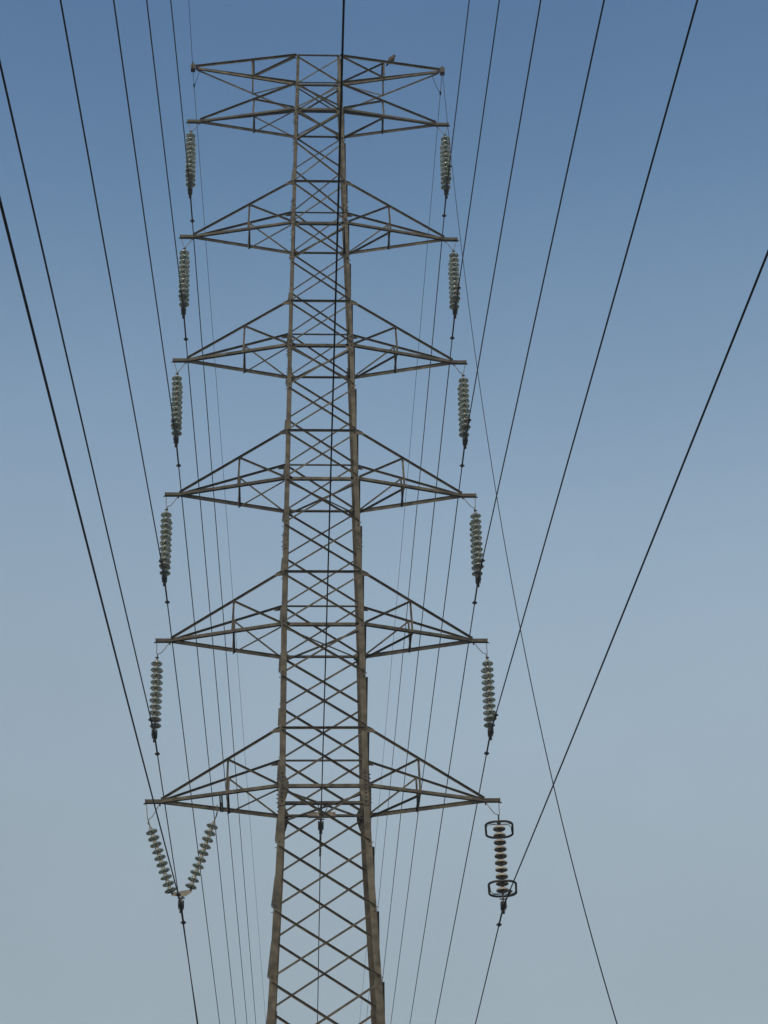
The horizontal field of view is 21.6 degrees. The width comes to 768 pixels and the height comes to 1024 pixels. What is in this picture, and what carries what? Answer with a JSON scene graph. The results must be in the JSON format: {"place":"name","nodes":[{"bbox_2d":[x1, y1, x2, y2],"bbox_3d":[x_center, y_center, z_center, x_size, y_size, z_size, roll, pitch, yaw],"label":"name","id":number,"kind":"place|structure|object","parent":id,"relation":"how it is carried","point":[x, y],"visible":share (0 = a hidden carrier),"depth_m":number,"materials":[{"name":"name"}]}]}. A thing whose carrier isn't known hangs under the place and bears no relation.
{"place":"outdoors","nodes":[
{"label":"outdoors","id":0,"kind":"place"},
{"bbox_2d":[0,0,767,1023],"label":"sky","id":1,"kind":"structure","parent":0,"point":[661,784],"materials":[{"name":"blue"}]},
{"bbox_3d":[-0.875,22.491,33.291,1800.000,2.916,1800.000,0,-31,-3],"label":"ground","id":2,"kind":"structure","parent":0,"visible":0},
{"bbox_2d":[144,53,501,1023],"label":"lattice tower","id":3,"kind":"structure","parent":2,"relation":"on","point":[364,815],"depth_m":46.59,"materials":[{"name":"metal"}]},
{"bbox_2d":[149,642,169,741],"bbox_3d":[-4.961,3.925,44.463,0.402,2.386,0.600,0,-31,-3],"label":"insulator string","id":4,"kind":"object","parent":3,"relation":"hanging from","point":[156,688],"visible":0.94,"depth_m":44.24,"materials":[{"name":"grey glass"}]},
{"bbox_2d":[0,60,197,1021],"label":"conductor wire","id":5,"kind":"object","parent":4,"relation":"attached to","point":[157,753],"visible":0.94,"depth_m":28.64,"materials":[{"name":"metal"}]},
{"bbox_2d":[159,496,177,585],"bbox_3d":[-4.969,0.613,46.493,0.394,2.336,0.600,0,-31,-3],"label":"insulator string","id":6,"kind":"object","parent":3,"relation":"hanging from","point":[165,536],"visible":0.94,"depth_m":46.27,"materials":[{"name":"grey glass"}]},
{"bbox_2d":[60,0,219,1023],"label":"conductor wire","id":7,"kind":"object","parent":6,"relation":"hanging from","point":[161,561],"visible":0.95,"depth_m":36.29,"materials":[{"name":"metal"}]},
{"bbox_2d":[171,362,184,446],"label":"insulator string","id":8,"kind":"object","parent":3,"relation":"hanging from","point":[177,396],"visible":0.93,"depth_m":48.28,"materials":[{"name":"grey glass"}]},
{"bbox_2d":[113,0,235,1023],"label":"conductor wire","id":9,"kind":"object","parent":8,"relation":"hanging from","point":[173,421],"visible":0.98,"depth_m":45.43,"materials":[{"name":"metal"}]},
{"bbox_2d":[146,803,217,912],"bbox_3d":[-4.288,7.250,42.461,1.544,2.404,0.346,0,-31,-3],"label":"insulator string","id":10,"kind":"object","parent":3,"relation":"hanging from","point":[160,857],"visible":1,"depth_m":42.38,"materials":[{"name":"grey glass"}]},
{"bbox_2d":[0,196,197,1023],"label":"conductor wire","id":11,"kind":"object","parent":10,"relation":"attached to","point":[178,895],"visible":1,"depth_m":21.78,"materials":[{"name":"metal"}]},
{"bbox_2d":[178,238,191,318],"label":"insulator string","id":12,"kind":"object","parent":3,"relation":"hanging from","point":[184,267],"visible":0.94,"depth_m":50.28,"materials":[{"name":"grey glass"}]},
{"bbox_2d":[146,0,246,1019],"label":"conductor wire","id":13,"kind":"object","parent":12,"relation":"hanging from","point":[181,292],"visible":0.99,"depth_m":52.30,"materials":[{"name":"metal"}]},
{"bbox_2d":[185,122,198,197],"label":"insulator string","id":14,"kind":"object","parent":3,"relation":"hanging from","point":[190,147],"visible":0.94,"depth_m":52.30,"materials":[{"name":"grey glass"}]},
{"bbox_2d":[170,0,255,1021],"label":"conductor wire","id":15,"kind":"object","parent":14,"relation":"hanging from","point":[188,170],"visible":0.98,"depth_m":58.56,"materials":[{"name":"metal"}]},
{"bbox_2d":[188,0,265,1019],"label":"earth wire","id":16,"kind":"object","parent":3,"relation":"attached to","point":[221,446],"visible":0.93,"depth_m":65.45,"materials":[{"name":"metal"}]},
{"bbox_2d":[318,804,327,833],"bbox_3d":[-1.310,6.514,43.063,0.235,0.650,0.346,0,-31,-3],"label":"cable clamp","id":17,"kind":"object","parent":3,"relation":"hanging from","point":[320,827],"visible":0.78,"depth_m":42.95,"materials":[{"name":"black metal"}]},
{"bbox_2d":[317,0,344,1021],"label":"cable","id":18,"kind":"object","parent":17,"relation":"hanging from","point":[338,193],"visible":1,"depth_m":25.62,"materials":[{"name":"metal"}]},
{"bbox_2d":[386,54,395,65],"bbox_3d":[0.182,-12.179,54.282,0.284,0.350,0.158,-6,-32,7],"label":"bird","id":19,"kind":"object","parent":3,"relation":"on","point":[392,57],"visible":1,"depth_m":54.23},
{"bbox_2d":[359,75,441,1022],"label":"earth wire","id":20,"kind":"object","parent":3,"relation":"attached to","point":[410,440],"visible":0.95,"depth_m":65.61,"materials":[{"name":"metal"}]},
{"bbox_2d":[437,126,451,198],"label":"insulator string","id":21,"kind":"object","parent":3,"relation":"hanging from","point":[445,147],"visible":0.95,"depth_m":52.64,"materials":[{"name":"grey glass"}]},
{"bbox_2d":[366,0,469,1017],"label":"conductor wire","id":22,"kind":"object","parent":21,"relation":"attached to","point":[449,166],"visible":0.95,"depth_m":58.26,"materials":[{"name":"metal"}]},
{"bbox_2d":[445,240,460,318],"bbox_3d":[1.745,-5.937,50.845,0.325,2.355,0.599,0,-31,-3],"label":"insulator string","id":23,"kind":"object","parent":3,"relation":"hanging from","point":[453,269],"visible":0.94,"depth_m":50.62,"materials":[{"name":"grey glass"}]},
{"bbox_2d":[382,0,499,981],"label":"conductor wire","id":24,"kind":"object","parent":23,"relation":"hanging from","point":[458,287],"visible":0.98,"depth_m":52.57,"materials":[{"name":"metal"}]},
{"bbox_2d":[454,364,470,448],"bbox_3d":[1.899,-2.626,48.824,0.345,2.397,0.600,0,-31,-3],"label":"insulator string","id":25,"kind":"object","parent":3,"relation":"hanging from","point":[463,400],"visible":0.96,"depth_m":48.61,"materials":[{"name":"grey glass"}]},
{"bbox_2d":[390,0,540,1023],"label":"conductor wire","id":26,"kind":"object","parent":25,"relation":"hanging from","point":[462,465],"visible":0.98,"depth_m":46.38,"materials":[{"name":"metal"}]},
{"bbox_2d":[463,497,483,586],"bbox_3d":[2.075,0.641,46.831,0.401,2.347,0.600,0,-31,-3],"label":"insulator string","id":27,"kind":"object","parent":3,"relation":"hanging from","point":[476,537],"visible":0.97,"depth_m":46.62,"materials":[{"name":"grey glass"}]},
{"bbox_2d":[410,0,604,1021],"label":"conductor wire","id":28,"kind":"object","parent":27,"relation":"attached to","point":[482,560],"visible":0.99,"depth_m":37.96,"materials":[{"name":"metal"}]},
{"bbox_2d":[473,642,496,739],"bbox_3d":[2.245,3.935,44.821,0.419,2.353,0.600,0,-31,-3],"label":"insulator string","id":29,"kind":"object","parent":3,"relation":"hanging from","point":[488,694],"visible":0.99,"depth_m":44.61,"materials":[{"name":"grey glass"}]},
{"bbox_2d":[435,0,697,1023],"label":"conductor wire","id":30,"kind":"object","parent":29,"relation":"attached to","point":[575,434],"visible":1,"depth_m":30.75,"materials":[{"name":"metal"}]},
{"bbox_2d":[484,802,516,913],"bbox_3d":[2.478,7.297,42.772,0.618,2.466,0.948,-3,-31,3],"label":"insulator string","id":31,"kind":"object","parent":3,"relation":"hanging from","point":[499,836],"visible":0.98,"depth_m":42.70,"materials":[{"name":"beige ceramic"}]},
{"bbox_2d":[475,250,767,1023],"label":"conductor wire","id":32,"kind":"object","parent":31,"relation":"attached to","point":[509,891],"visible":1,"depth_m":27.28,"materials":[{"name":"metal"}]},
{"bbox_2d":[442,73,617,1023],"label":"drop wire","id":33,"kind":"object","parent":3,"relation":"attached to","point":[521,633],"visible":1,"depth_m":27.94,"materials":[{"name":"metal"}]}
]}

